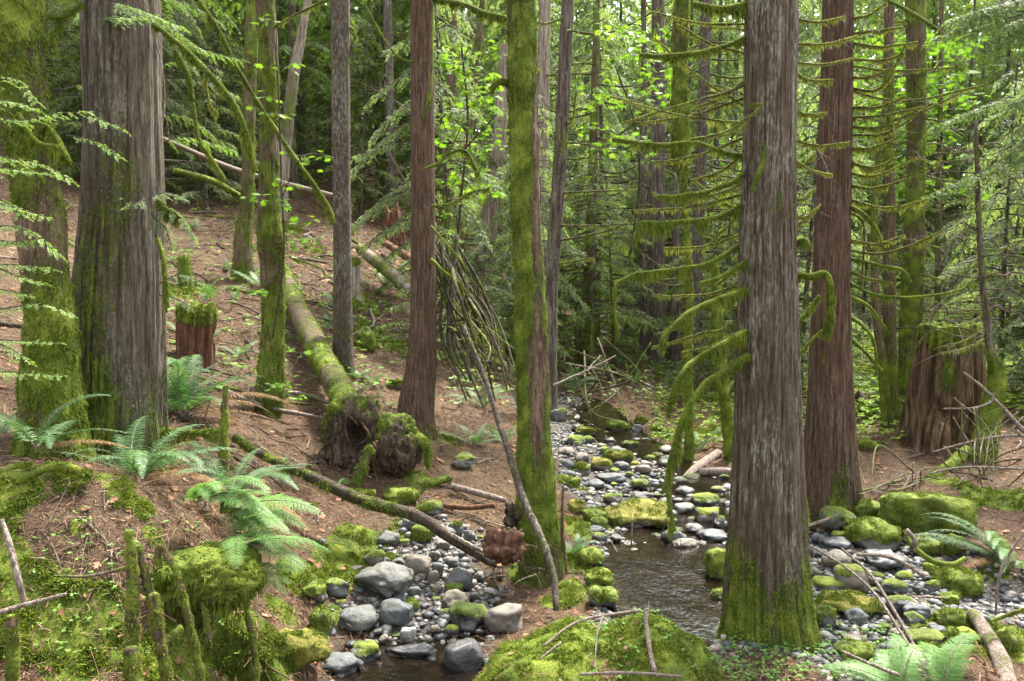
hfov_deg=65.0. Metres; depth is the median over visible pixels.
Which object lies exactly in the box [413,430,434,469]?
mossy root
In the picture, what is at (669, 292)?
hemlock sapling
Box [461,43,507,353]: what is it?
weathered snag
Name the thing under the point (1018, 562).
fern
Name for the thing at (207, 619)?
mossy post
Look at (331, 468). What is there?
fallen twig
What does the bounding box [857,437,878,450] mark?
mossy boulder
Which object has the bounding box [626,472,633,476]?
cobble
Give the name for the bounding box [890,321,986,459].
tall stump
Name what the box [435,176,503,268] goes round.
cedar sapling
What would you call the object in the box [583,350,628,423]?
dead limb
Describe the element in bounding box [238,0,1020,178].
sky
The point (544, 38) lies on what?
grey hemlock
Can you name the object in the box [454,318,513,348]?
dead limb
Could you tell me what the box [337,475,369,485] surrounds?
fern
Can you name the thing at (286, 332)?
fern
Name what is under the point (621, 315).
hemlock sapling
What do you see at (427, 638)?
stone
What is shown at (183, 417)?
fallen branch
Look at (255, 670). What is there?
mossy post
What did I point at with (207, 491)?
lady fern
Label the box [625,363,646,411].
dead limb
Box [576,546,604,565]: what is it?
mossy boulder
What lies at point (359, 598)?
cobble
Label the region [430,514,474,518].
fallen twig
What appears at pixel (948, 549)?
mossy stone
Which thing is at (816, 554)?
stone
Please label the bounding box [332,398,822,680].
water
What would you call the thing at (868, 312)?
cedar sapling
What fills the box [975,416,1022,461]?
dead limb
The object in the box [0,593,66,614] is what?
bark twig
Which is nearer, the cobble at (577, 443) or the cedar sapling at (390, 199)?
the cobble at (577, 443)
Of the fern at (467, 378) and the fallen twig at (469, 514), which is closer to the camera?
the fallen twig at (469, 514)
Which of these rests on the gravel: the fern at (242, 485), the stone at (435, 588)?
the stone at (435, 588)
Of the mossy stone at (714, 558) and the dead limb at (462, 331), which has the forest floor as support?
the mossy stone at (714, 558)
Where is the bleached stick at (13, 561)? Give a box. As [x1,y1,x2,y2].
[0,519,26,602]
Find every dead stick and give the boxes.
[536,641,561,660]
[542,609,639,647]
[560,485,567,574]
[579,671,681,677]
[594,615,603,668]
[630,519,632,545]
[643,607,657,672]
[808,517,829,526]
[810,545,929,672]
[841,548,918,650]
[841,650,899,676]
[856,553,925,576]
[903,529,966,566]
[905,528,916,551]
[912,596,944,598]
[929,466,1023,473]
[932,434,1023,452]
[943,393,994,409]
[963,372,1023,432]
[977,446,1023,482]
[988,607,1023,622]
[994,531,1023,615]
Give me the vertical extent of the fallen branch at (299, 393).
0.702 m
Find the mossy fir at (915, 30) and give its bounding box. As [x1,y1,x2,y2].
[859,0,972,404]
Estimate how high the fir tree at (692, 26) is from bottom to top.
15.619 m
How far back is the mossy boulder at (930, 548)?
7.68 m
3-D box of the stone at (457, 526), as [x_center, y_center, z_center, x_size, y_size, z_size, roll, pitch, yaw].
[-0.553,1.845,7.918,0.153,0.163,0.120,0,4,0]
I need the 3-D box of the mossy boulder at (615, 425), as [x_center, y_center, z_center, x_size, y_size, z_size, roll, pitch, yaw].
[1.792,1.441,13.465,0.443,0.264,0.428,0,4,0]
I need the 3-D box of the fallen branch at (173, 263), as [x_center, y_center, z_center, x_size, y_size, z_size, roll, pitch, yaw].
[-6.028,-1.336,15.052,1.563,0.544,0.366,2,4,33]
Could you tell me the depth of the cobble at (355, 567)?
6.99 m
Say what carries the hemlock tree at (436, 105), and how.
on the forest floor
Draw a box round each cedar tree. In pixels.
[46,0,81,141]
[46,2,76,92]
[187,1,208,104]
[234,0,328,176]
[245,0,357,142]
[329,0,410,198]
[351,4,410,164]
[355,1,491,204]
[378,4,477,225]
[437,0,495,217]
[438,0,492,166]
[455,0,587,261]
[486,3,555,141]
[548,0,648,345]
[549,0,590,239]
[551,0,638,256]
[604,58,640,255]
[647,0,737,263]
[648,0,743,233]
[671,0,743,328]
[734,0,820,318]
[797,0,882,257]
[797,3,818,191]
[801,100,866,265]
[852,0,936,310]
[854,32,904,251]
[942,0,1023,290]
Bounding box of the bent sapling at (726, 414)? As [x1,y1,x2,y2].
[710,262,733,461]
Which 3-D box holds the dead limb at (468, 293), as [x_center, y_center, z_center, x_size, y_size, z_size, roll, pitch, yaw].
[-0.523,-0.551,9.906,1.216,1.180,0.081,4,5,44]
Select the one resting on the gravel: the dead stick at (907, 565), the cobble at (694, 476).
the cobble at (694, 476)
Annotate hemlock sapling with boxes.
[0,0,81,161]
[46,0,81,133]
[47,0,190,199]
[164,7,290,198]
[169,0,259,182]
[292,25,410,219]
[306,71,358,175]
[306,108,352,176]
[329,123,401,200]
[375,227,506,365]
[435,142,512,283]
[437,250,514,371]
[471,149,580,327]
[496,271,577,366]
[546,154,661,380]
[548,180,622,351]
[548,186,580,317]
[549,142,618,287]
[557,169,676,377]
[574,183,623,284]
[579,175,667,331]
[631,129,805,399]
[668,305,713,364]
[699,200,809,369]
[797,191,868,379]
[798,286,811,397]
[881,247,946,320]
[882,222,967,365]
[929,156,1023,359]
[941,267,994,328]
[947,180,1022,353]
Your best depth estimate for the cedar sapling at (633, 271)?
23.90 m
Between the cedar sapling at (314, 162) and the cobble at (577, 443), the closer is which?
the cobble at (577, 443)
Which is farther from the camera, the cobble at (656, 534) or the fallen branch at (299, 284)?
the fallen branch at (299, 284)
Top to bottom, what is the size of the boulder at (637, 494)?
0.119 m
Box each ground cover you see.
[32,506,249,669]
[167,182,410,407]
[443,305,683,407]
[645,348,906,448]
[716,620,903,680]
[852,326,1023,420]
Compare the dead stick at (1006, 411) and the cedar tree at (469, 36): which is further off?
the cedar tree at (469, 36)
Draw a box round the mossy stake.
[350,443,375,487]
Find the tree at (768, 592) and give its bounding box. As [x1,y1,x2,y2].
[594,0,863,653]
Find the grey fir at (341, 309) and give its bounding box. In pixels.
[327,0,379,379]
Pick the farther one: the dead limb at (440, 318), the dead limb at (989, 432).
the dead limb at (440, 318)
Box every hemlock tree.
[166,0,204,98]
[173,0,282,136]
[223,0,331,199]
[224,0,364,152]
[280,0,398,151]
[301,0,381,125]
[355,0,461,198]
[378,9,475,201]
[440,0,582,201]
[452,0,555,279]
[665,0,741,298]
[851,3,903,302]
[854,0,965,303]
[866,18,962,249]
[896,0,985,298]
[925,0,1018,306]
[941,0,1020,286]
[950,0,1023,283]
[986,39,1023,209]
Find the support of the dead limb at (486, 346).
on the dead limb at (481, 301)
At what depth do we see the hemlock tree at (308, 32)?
28.50 m
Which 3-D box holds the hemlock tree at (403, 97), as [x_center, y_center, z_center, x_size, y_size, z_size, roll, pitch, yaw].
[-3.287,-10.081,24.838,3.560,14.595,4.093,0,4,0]
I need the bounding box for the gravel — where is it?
[327,379,1023,680]
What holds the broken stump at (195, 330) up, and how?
on the forest floor
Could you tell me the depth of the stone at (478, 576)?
7.21 m
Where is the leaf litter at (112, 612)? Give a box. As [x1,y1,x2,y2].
[0,106,1023,680]
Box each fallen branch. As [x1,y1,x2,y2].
[0,256,71,271]
[0,321,22,327]
[0,349,21,355]
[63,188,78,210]
[166,305,254,351]
[167,346,231,375]
[168,395,234,447]
[169,336,244,353]
[170,256,210,282]
[171,346,218,405]
[182,200,206,220]
[186,364,344,413]
[188,192,229,212]
[206,207,254,217]
[206,381,322,419]
[212,231,233,249]
[223,246,257,271]
[227,285,332,305]
[237,311,354,355]
[238,325,252,359]
[255,264,320,285]
[286,356,329,403]
[288,247,330,277]
[293,255,332,263]
[294,272,323,306]
[301,228,311,237]
[306,298,374,316]
[315,246,355,257]
[325,268,380,276]
[328,280,402,312]
[351,237,392,266]
[353,304,382,334]
[497,362,593,400]
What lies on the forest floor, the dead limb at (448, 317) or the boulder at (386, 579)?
the boulder at (386, 579)
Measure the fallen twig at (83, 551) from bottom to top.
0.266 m
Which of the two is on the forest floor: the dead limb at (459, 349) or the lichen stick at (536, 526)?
the lichen stick at (536, 526)
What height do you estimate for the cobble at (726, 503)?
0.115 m
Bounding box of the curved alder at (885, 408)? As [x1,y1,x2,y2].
[869,107,896,430]
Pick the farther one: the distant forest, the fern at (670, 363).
the distant forest
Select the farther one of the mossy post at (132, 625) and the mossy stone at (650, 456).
the mossy stone at (650, 456)
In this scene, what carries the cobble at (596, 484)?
on the gravel
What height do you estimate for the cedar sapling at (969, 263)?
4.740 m
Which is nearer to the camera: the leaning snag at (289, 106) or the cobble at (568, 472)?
the cobble at (568, 472)
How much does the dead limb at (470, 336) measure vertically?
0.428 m
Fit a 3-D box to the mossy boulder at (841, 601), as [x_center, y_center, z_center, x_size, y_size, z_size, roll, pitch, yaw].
[2.765,2.149,6.599,0.537,0.208,0.394,1,4,22]
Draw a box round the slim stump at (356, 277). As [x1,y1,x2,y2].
[352,257,361,300]
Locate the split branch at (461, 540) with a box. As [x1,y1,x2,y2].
[447,531,483,552]
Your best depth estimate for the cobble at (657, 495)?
9.77 m
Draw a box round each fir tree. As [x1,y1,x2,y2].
[161,0,236,178]
[222,0,371,184]
[285,0,395,160]
[322,0,410,192]
[352,0,483,179]
[368,0,474,216]
[473,0,506,192]
[537,0,669,325]
[580,0,665,264]
[621,0,738,345]
[665,0,743,364]
[866,0,997,298]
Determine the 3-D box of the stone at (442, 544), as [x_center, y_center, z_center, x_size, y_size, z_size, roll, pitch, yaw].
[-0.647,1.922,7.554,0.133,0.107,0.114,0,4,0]
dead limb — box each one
[435,247,469,349]
[435,250,486,357]
[435,258,490,405]
[436,242,487,369]
[436,249,502,344]
[436,274,510,387]
[436,277,515,392]
[436,323,445,366]
[437,246,508,374]
[437,282,477,379]
[437,324,491,357]
[438,235,466,380]
[438,241,487,339]
[438,277,471,398]
[440,240,479,372]
[444,264,470,381]
[445,234,466,401]
[445,245,483,407]
[445,254,491,367]
[445,278,466,365]
[445,313,482,344]
[446,326,458,349]
[449,264,478,351]
[450,234,507,391]
[450,287,478,378]
[454,311,476,353]
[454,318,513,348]
[456,262,469,376]
[456,262,495,400]
[457,243,486,404]
[457,276,493,363]
[458,255,515,382]
[459,262,515,370]
[459,290,511,381]
[459,309,490,362]
[461,310,495,365]
[464,295,495,349]
[464,296,504,354]
[468,295,484,355]
[472,284,478,339]
[473,302,515,381]
[565,363,665,399]
[569,348,656,412]
[569,363,592,421]
[570,342,623,403]
[579,329,657,395]
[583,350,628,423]
[587,342,650,412]
[588,355,614,385]
[591,366,602,422]
[597,338,629,423]
[603,337,655,390]
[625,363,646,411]
[638,370,655,405]
[639,380,660,388]
[849,477,900,490]
[859,467,913,493]
[867,472,939,492]
[871,445,914,476]
[871,470,900,489]
[879,481,919,491]
[912,462,926,486]
[916,467,958,490]
[937,423,962,480]
[944,446,1023,470]
[952,417,993,490]
[953,397,993,497]
[956,448,973,454]
[957,415,976,479]
[958,468,990,484]
[961,403,971,487]
[973,407,984,477]
[974,421,999,463]
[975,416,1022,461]
[976,407,982,487]
[979,433,988,481]
[982,404,1018,459]
[984,405,1003,469]
[985,411,1018,485]
[994,458,1021,466]
[995,404,1022,456]
[1008,430,1023,487]
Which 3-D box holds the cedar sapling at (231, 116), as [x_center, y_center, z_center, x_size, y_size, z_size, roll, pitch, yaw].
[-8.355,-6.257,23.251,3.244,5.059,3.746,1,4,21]
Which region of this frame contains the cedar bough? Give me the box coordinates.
[913,0,1023,210]
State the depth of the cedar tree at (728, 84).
29.66 m
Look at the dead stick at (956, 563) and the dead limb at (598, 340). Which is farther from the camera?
the dead limb at (598, 340)
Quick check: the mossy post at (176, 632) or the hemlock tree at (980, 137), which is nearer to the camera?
the mossy post at (176, 632)
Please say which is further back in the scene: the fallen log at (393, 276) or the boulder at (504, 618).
the fallen log at (393, 276)
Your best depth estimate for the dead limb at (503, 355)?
10.82 m
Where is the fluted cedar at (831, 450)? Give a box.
[799,0,1004,527]
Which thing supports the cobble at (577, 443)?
on the forest floor
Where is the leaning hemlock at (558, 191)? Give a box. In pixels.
[537,0,669,411]
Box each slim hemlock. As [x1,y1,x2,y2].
[639,0,646,358]
[670,164,679,369]
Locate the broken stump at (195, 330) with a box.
[173,300,219,372]
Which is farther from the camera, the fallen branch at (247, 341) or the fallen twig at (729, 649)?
the fallen branch at (247, 341)
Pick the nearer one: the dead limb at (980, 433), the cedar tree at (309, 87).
the dead limb at (980, 433)
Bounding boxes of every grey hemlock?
[350,0,410,210]
[505,0,585,264]
[630,0,743,394]
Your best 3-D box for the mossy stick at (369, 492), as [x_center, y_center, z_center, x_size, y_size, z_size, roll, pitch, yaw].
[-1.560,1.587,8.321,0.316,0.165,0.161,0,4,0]
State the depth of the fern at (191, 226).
17.82 m
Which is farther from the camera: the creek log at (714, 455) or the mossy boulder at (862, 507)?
the creek log at (714, 455)
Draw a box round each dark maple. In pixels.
[410,6,484,309]
[456,0,484,268]
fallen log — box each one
[163,137,332,197]
[172,168,257,208]
[285,264,358,401]
[355,244,409,297]
[383,240,438,280]
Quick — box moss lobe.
[150,541,268,618]
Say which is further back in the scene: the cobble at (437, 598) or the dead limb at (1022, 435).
the dead limb at (1022, 435)
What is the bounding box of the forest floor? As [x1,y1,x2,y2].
[0,63,1023,680]
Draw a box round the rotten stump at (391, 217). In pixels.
[383,203,405,249]
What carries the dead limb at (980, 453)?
on the forest floor
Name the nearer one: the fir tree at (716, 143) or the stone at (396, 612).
the stone at (396, 612)
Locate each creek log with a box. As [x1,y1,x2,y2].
[683,449,722,475]
[698,467,730,474]
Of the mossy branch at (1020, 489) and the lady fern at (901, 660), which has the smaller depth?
the lady fern at (901, 660)
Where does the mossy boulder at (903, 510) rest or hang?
on the forest floor
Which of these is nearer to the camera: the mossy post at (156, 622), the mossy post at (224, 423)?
the mossy post at (156, 622)
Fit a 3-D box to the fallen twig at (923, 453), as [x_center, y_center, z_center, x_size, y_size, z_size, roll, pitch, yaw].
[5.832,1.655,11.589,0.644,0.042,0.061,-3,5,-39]
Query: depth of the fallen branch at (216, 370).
10.37 m
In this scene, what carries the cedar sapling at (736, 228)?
on the forest floor
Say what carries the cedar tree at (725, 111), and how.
on the forest floor
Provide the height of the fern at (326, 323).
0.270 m
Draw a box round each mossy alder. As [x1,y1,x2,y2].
[488,0,615,587]
[816,0,977,427]
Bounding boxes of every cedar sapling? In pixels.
[46,0,80,81]
[47,15,81,140]
[50,0,241,190]
[50,23,82,168]
[74,0,241,181]
[162,0,241,191]
[165,66,259,210]
[166,0,259,169]
[166,32,259,189]
[166,45,192,135]
[177,66,258,161]
[213,45,259,157]
[296,4,356,160]
[307,74,373,174]
[350,0,513,330]
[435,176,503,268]
[450,172,513,312]
[458,91,589,359]
[466,194,506,264]
[492,114,580,297]
[499,35,620,279]
[600,88,728,340]
[606,118,736,359]
[610,215,637,265]
[665,274,729,364]
[702,188,740,343]
[702,243,737,351]
[707,57,905,413]
[797,168,812,342]
[797,258,855,380]
[800,157,882,346]
[851,229,899,328]
[852,227,928,361]
[923,142,1018,329]
[926,220,995,314]
[926,222,970,316]
[927,59,1023,380]
[946,71,1023,323]
[965,176,1023,356]
[983,210,1023,390]
[984,246,1023,368]
[1004,308,1023,363]
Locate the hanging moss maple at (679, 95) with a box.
[667,0,696,460]
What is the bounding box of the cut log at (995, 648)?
[966,608,1016,680]
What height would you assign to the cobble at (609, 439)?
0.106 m
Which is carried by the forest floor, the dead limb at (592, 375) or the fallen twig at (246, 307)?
the fallen twig at (246, 307)
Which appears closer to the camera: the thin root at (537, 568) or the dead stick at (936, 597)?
the dead stick at (936, 597)
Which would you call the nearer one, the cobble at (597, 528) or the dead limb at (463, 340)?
the cobble at (597, 528)
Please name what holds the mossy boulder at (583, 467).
on the forest floor
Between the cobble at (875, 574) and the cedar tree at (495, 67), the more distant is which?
the cedar tree at (495, 67)
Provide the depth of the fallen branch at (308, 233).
19.55 m
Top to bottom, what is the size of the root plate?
1.120 m
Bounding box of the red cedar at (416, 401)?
[351,0,506,441]
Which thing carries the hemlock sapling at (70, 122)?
on the forest floor
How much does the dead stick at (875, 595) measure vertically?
0.439 m
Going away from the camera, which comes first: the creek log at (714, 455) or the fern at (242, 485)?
the fern at (242, 485)
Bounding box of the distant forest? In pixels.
[170,0,1023,303]
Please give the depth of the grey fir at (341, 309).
11.78 m
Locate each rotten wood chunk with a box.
[480,526,527,565]
[503,500,522,528]
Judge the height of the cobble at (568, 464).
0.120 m
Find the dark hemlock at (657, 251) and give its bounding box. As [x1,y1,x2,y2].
[605,0,695,367]
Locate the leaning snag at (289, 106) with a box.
[278,0,311,220]
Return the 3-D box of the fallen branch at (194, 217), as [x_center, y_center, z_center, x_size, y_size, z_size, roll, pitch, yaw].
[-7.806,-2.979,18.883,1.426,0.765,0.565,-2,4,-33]
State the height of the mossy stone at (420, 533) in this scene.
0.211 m
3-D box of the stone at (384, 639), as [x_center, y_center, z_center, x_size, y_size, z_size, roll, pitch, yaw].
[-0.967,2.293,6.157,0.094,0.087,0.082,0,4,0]
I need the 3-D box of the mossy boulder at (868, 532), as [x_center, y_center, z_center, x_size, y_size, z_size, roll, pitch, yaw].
[3.627,1.950,8.088,0.548,0.343,0.523,0,4,0]
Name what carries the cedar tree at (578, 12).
on the forest floor
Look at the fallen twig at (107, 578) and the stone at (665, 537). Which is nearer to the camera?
the fallen twig at (107, 578)
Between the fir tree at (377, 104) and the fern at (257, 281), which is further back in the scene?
the fir tree at (377, 104)
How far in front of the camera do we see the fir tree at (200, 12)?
18.11 m
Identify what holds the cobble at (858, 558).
on the gravel
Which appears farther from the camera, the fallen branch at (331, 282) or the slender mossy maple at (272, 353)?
the fallen branch at (331, 282)
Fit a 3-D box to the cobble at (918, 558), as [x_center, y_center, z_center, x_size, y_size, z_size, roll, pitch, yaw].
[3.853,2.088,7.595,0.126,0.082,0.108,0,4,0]
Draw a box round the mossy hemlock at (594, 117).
[538,10,671,376]
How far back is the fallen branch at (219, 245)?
17.42 m
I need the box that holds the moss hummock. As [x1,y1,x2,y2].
[473,606,728,680]
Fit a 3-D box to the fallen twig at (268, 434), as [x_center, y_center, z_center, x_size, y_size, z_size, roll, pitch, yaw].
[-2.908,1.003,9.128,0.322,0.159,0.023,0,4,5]
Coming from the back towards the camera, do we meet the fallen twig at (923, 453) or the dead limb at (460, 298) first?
the fallen twig at (923, 453)
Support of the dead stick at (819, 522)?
on the forest floor
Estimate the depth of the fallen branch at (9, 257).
11.64 m
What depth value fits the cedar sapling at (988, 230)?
15.65 m
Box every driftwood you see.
[442,503,494,509]
[450,483,506,502]
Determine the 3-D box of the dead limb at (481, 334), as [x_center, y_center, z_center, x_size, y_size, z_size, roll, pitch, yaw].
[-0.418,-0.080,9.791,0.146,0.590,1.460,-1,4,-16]
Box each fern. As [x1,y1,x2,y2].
[0,393,128,449]
[0,408,17,437]
[31,416,239,489]
[166,168,240,200]
[166,246,199,269]
[167,354,296,424]
[167,443,311,530]
[182,217,213,230]
[185,475,273,515]
[195,277,248,306]
[209,258,231,267]
[215,340,258,356]
[217,285,259,304]
[218,267,260,286]
[218,514,330,570]
[219,489,323,551]
[262,559,298,593]
[268,454,319,490]
[285,329,298,340]
[298,231,332,242]
[312,309,332,320]
[318,316,332,328]
[319,292,363,307]
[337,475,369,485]
[349,368,383,383]
[351,372,396,383]
[354,382,378,393]
[436,388,516,415]
[437,424,515,450]
[445,370,481,386]
[474,424,516,442]
[557,367,593,392]
[565,533,601,563]
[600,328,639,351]
[627,371,654,385]
[639,359,683,373]
[663,426,722,451]
[819,633,924,680]
[905,512,1018,572]
[915,633,979,680]
[965,543,1023,567]
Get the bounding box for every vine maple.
[241,14,332,401]
[434,39,508,270]
[567,13,690,252]
[815,22,990,312]
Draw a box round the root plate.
[318,392,422,478]
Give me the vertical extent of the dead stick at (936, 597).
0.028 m
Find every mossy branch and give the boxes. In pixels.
[157,426,222,451]
[928,445,972,474]
[1005,487,1023,492]
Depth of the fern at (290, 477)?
7.88 m
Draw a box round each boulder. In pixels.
[271,627,331,670]
[322,652,363,675]
[339,604,377,631]
[353,325,376,351]
[354,561,413,598]
[382,485,419,504]
[385,643,436,657]
[386,378,402,388]
[415,500,443,515]
[443,638,483,671]
[448,601,487,633]
[450,452,476,469]
[483,603,523,634]
[550,408,566,421]
[571,460,590,475]
[575,425,596,435]
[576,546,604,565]
[582,506,605,521]
[583,566,614,586]
[590,457,613,470]
[596,473,625,482]
[601,497,668,527]
[602,449,635,463]
[606,420,631,430]
[631,491,653,497]
[659,500,667,512]
[670,538,699,547]
[690,492,719,505]
[696,528,726,541]
[811,575,843,590]
[815,588,883,615]
[818,536,851,551]
[819,505,855,533]
[821,549,851,568]
[833,563,869,593]
[843,515,901,552]
[852,498,879,517]
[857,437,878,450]
[863,549,909,569]
[877,491,977,535]
[910,533,940,556]
[930,565,984,597]
[932,606,970,626]
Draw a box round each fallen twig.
[32,558,85,602]
[42,531,62,571]
[46,480,69,530]
[78,515,118,559]
[78,576,110,615]
[80,533,89,574]
[93,478,171,496]
[110,550,124,614]
[215,344,244,362]
[230,451,268,470]
[231,302,261,314]
[233,456,301,506]
[243,422,269,435]
[265,436,319,464]
[276,451,304,467]
[285,433,320,437]
[286,428,320,430]
[298,460,321,464]
[320,465,342,472]
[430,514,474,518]
[451,509,486,520]
[468,519,516,529]
[476,458,494,463]
[711,648,773,650]
[904,452,924,458]
[953,471,992,481]
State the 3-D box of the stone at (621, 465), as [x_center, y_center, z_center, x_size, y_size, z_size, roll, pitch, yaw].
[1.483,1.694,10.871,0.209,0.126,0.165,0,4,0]
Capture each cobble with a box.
[335,598,345,605]
[344,640,355,647]
[351,565,362,570]
[355,596,362,601]
[382,546,395,551]
[391,592,405,601]
[391,632,399,637]
[392,557,404,564]
[398,539,410,544]
[414,612,421,616]
[418,622,424,627]
[431,607,441,614]
[432,596,440,600]
[437,608,449,615]
[442,624,459,636]
[445,527,455,533]
[445,582,463,591]
[445,616,451,621]
[447,638,457,643]
[462,631,470,637]
[475,628,484,634]
[558,447,574,455]
[561,460,573,468]
[564,470,574,474]
[567,434,585,444]
[573,441,581,445]
[575,452,588,461]
[583,435,595,443]
[584,496,592,500]
[588,478,604,489]
[589,524,603,531]
[591,532,607,542]
[597,443,606,447]
[600,446,610,453]
[603,493,622,502]
[604,437,615,441]
[606,486,613,490]
[610,467,619,472]
[611,446,625,449]
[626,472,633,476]
[634,465,651,473]
[641,462,651,466]
[647,472,655,477]
[651,533,660,536]
[652,492,663,497]
[658,455,677,466]
[659,445,670,452]
[666,509,677,515]
[671,497,683,501]
[675,486,694,494]
[676,478,688,482]
[683,473,699,479]
[687,516,696,519]
[710,485,726,491]
[718,474,729,478]
[722,500,729,506]
[723,483,729,490]
[822,626,831,631]
[824,646,832,651]
[831,530,843,536]
[852,553,864,562]
[868,635,880,641]
[869,576,882,584]
[871,571,885,579]
[878,622,890,630]
[885,642,904,653]
[895,570,913,580]
[900,549,909,555]
[903,611,925,623]
[913,556,926,562]
[922,576,930,581]
[926,622,938,626]
[930,625,945,632]
[933,557,945,560]
[938,589,949,592]
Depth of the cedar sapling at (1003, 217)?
21.69 m
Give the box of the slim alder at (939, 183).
[934,0,943,321]
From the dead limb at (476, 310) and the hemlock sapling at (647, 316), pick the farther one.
the hemlock sapling at (647, 316)
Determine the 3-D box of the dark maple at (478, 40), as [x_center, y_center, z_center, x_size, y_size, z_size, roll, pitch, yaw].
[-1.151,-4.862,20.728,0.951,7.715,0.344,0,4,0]
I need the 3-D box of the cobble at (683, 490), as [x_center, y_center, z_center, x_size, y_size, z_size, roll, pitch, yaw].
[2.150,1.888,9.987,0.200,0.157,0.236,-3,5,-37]
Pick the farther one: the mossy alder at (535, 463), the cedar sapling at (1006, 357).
the cedar sapling at (1006, 357)
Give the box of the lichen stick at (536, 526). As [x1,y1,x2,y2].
[462,325,558,610]
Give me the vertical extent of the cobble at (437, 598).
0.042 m
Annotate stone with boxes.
[301,578,327,602]
[308,606,336,634]
[325,577,349,598]
[350,640,381,662]
[363,549,384,565]
[373,627,382,636]
[376,530,399,545]
[379,598,413,626]
[379,634,391,643]
[400,627,415,641]
[401,518,415,531]
[404,596,419,611]
[405,554,430,576]
[407,586,420,596]
[410,524,432,542]
[417,573,426,580]
[422,635,432,642]
[427,570,438,584]
[429,551,440,560]
[429,583,440,592]
[430,625,441,633]
[432,562,443,576]
[436,539,449,549]
[442,589,469,607]
[445,556,459,567]
[445,567,472,591]
[448,520,462,535]
[458,550,467,557]
[464,530,475,540]
[470,592,479,600]
[473,571,484,582]
[565,476,581,487]
[567,499,584,513]
[571,424,581,430]
[587,583,619,608]
[590,514,607,528]
[610,534,621,541]
[614,461,628,469]
[622,440,638,446]
[623,540,635,543]
[629,460,639,465]
[630,478,648,489]
[632,424,642,431]
[633,415,647,425]
[644,453,655,459]
[653,452,662,456]
[661,529,687,542]
[674,502,694,513]
[684,523,704,532]
[695,507,718,522]
[703,547,725,578]
[709,587,722,599]
[713,515,727,529]
[809,546,827,557]
[810,566,819,577]
[811,533,819,543]
[816,602,838,627]
[827,636,836,643]
[832,637,874,661]
[841,633,866,640]
[844,607,868,626]
[867,623,879,631]
[881,578,909,594]
[885,595,915,615]
[888,628,897,635]
[903,602,931,618]
[906,628,945,643]
[913,585,925,593]
[922,560,942,574]
[925,579,940,591]
[927,604,940,615]
[938,590,961,604]
[939,533,967,556]
[942,625,982,644]
[996,626,1023,653]
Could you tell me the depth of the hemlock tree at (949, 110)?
46.62 m
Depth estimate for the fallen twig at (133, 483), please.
5.47 m
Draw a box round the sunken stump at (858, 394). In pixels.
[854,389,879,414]
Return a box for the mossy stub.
[176,254,195,291]
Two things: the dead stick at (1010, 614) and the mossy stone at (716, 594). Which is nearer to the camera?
the dead stick at (1010, 614)
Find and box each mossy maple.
[0,0,131,464]
[196,0,335,418]
[230,0,257,282]
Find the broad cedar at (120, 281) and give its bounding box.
[60,0,257,473]
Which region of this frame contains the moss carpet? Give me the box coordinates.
[0,126,1023,680]
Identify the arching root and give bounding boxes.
[15,460,94,484]
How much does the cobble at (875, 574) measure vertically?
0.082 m
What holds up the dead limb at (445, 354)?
on the dead limb at (440, 318)
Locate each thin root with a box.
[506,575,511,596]
[518,567,544,588]
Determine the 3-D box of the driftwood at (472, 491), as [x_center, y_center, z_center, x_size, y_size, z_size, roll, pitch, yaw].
[-0.369,1.654,8.712,0.644,0.169,0.083,1,4,19]
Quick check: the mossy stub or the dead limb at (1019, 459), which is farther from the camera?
the mossy stub
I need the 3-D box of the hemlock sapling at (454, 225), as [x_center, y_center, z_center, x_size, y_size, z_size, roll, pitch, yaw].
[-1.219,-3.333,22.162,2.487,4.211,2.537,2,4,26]
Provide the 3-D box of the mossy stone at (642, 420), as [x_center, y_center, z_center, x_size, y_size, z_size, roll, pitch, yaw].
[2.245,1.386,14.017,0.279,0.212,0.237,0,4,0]
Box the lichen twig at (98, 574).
[54,566,125,577]
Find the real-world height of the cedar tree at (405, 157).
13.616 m
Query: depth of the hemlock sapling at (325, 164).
30.33 m
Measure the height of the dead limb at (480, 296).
2.057 m
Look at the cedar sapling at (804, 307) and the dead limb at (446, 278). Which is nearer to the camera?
the dead limb at (446, 278)
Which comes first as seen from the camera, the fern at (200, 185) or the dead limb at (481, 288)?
the dead limb at (481, 288)
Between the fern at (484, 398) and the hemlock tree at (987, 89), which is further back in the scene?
the hemlock tree at (987, 89)
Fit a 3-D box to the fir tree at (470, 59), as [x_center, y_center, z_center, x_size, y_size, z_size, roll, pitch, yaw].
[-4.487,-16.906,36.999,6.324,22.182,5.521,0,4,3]
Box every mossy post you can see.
[3,613,21,680]
[120,645,143,680]
[122,529,141,657]
[136,543,156,607]
[146,592,174,680]
[153,543,205,680]
[164,624,183,643]
[200,602,211,639]
[216,385,230,513]
[241,602,261,680]
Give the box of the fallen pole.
[230,433,496,567]
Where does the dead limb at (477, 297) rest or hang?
on the dead limb at (473, 311)
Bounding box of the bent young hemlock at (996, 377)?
[904,120,1023,463]
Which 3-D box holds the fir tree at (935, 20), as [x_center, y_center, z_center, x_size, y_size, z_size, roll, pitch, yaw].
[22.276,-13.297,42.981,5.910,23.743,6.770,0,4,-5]
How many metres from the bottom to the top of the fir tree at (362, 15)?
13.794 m
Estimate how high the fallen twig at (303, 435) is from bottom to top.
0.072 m
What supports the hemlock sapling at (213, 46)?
on the forest floor
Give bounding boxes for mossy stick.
[348,487,376,497]
[419,474,452,487]
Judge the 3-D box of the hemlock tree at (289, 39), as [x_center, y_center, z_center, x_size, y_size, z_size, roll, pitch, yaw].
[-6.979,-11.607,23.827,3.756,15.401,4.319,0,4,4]
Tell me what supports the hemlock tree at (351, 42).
on the forest floor

